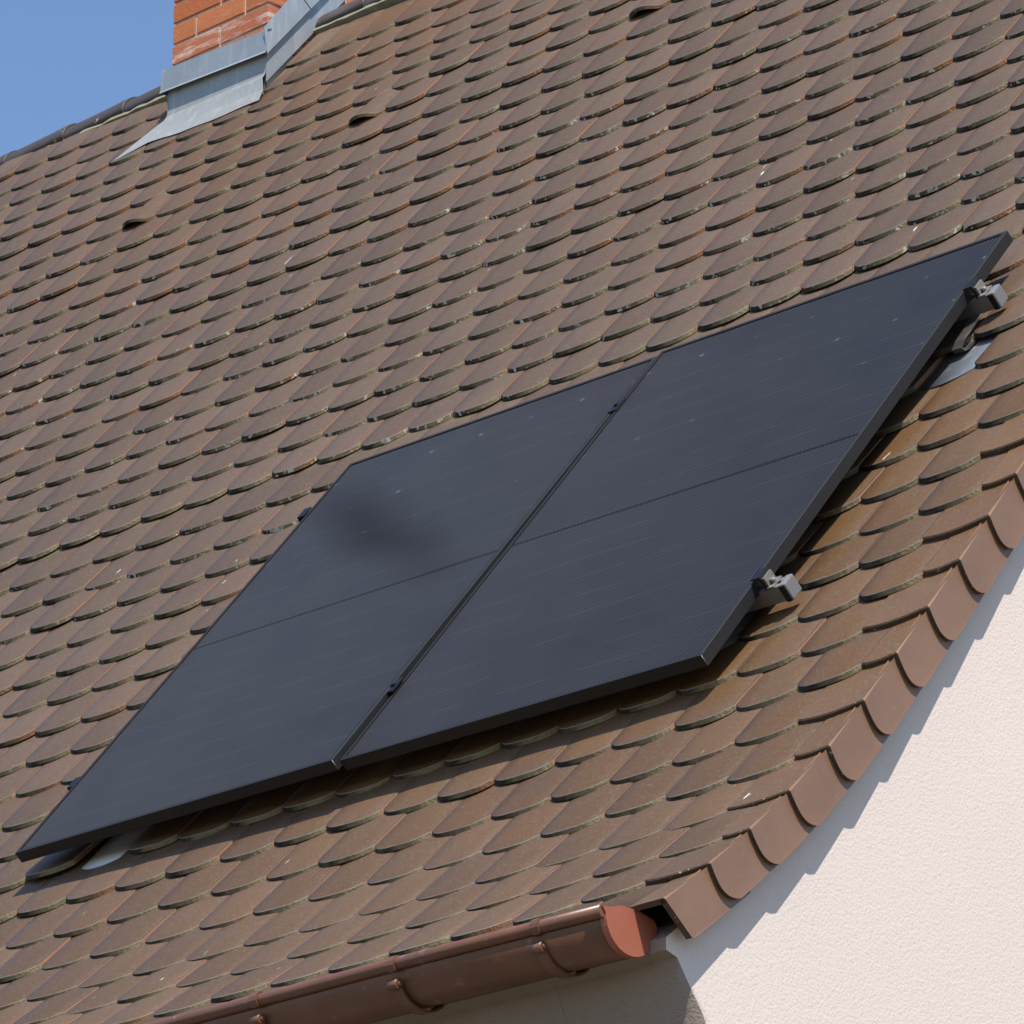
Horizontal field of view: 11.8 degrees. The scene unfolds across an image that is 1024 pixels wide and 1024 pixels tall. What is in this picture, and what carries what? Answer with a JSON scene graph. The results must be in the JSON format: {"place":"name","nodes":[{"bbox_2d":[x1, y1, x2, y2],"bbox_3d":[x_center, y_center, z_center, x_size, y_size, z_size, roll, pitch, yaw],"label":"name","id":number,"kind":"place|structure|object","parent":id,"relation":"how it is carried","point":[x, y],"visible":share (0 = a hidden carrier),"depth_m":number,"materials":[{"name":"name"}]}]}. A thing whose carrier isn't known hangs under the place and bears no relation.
{"place":"outdoors","nodes":[
{"label":"outdoors","id":0,"kind":"place"},
{"bbox_2d":[0,0,175,156],"label":"sky","id":1,"kind":"structure","parent":0,"point":[63,63],"materials":[{"name":"blue"}]},
{"label":"ground","id":2,"kind":"structure","parent":0,"visible":0},
{"bbox_2d":[0,0,1023,1023],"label":"house","id":3,"kind":"structure","parent":2,"relation":"on","point":[270,270],"depth_m":13.34,"materials":[{"name":"tile"}]},
{"bbox_2d":[82,825,150,868],"bbox_3d":[-0.916,0.774,12.252,0.174,0.276,0.284,-19,-27,41],"label":"roof hook","id":4,"kind":"object","parent":3,"relation":"attached to","point":[114,848],"visible":0.3,"depth_m":12.18,"materials":[{"name":"metal"}]},
{"bbox_2d":[67,567,801,790],"bbox_3d":[-0.250,0.433,11.684,2.406,0.108,0.091,-19,-28,41],"label":"mounting rail","id":5,"kind":"object","parent":4,"relation":"attached to","point":[778,589],"visible":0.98,"depth_m":10.91,"materials":[{"name":"metal"}]},
{"bbox_2d":[340,231,1012,769],"bbox_3d":[0.403,-0.039,11.708,1.161,1.369,1.125,-19,-27,41],"label":"solar panel","id":6,"kind":"object","parent":5,"relation":"attached to","point":[692,491],"visible":1,"depth_m":11.62,"materials":[{"name":"glass"}]},
{"bbox_2d":[145,904,656,1023],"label":"gutter","id":7,"kind":"object","parent":3,"relation":"attached to","point":[563,945],"visible":1,"depth_m":9.86,"materials":[{"name":"brown metal"}]},
{"bbox_2d":[719,607,766,650],"bbox_3d":[0.527,0.222,11.138,0.209,0.285,0.283,-19,-27,41],"label":"roof hook","id":8,"kind":"object","parent":3,"relation":"attached to","point":[741,625],"visible":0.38,"depth_m":11.04,"materials":[{"name":"grey metal"}]},
{"bbox_2d":[918,313,1001,389],"bbox_3d":[1.094,-0.395,11.728,0.174,0.289,0.282,-19,-27,41],"label":"roof hook","id":9,"kind":"object","parent":3,"relation":"attached to","point":[960,359],"visible":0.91,"depth_m":11.68,"materials":[{"name":"grey metal"}]},
{"bbox_2d":[297,277,1007,521],"bbox_3d":[0.288,-0.242,12.506,2.399,0.108,0.091,-19,-28,41],"label":"mounting rail","id":10,"kind":"object","parent":9,"relation":"attached to","point":[984,299],"visible":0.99,"depth_m":11.73,"materials":[{"name":"metal"}]},
{"bbox_2d":[15,356,656,862],"bbox_3d":[-0.419,0.233,12.456,1.158,1.357,1.137,-19,-27,41],"label":"solar panel","id":11,"kind":"object","parent":10,"relation":"attached to","point":[321,632],"visible":1,"depth_m":12.38,"materials":[{"name":"glass"}]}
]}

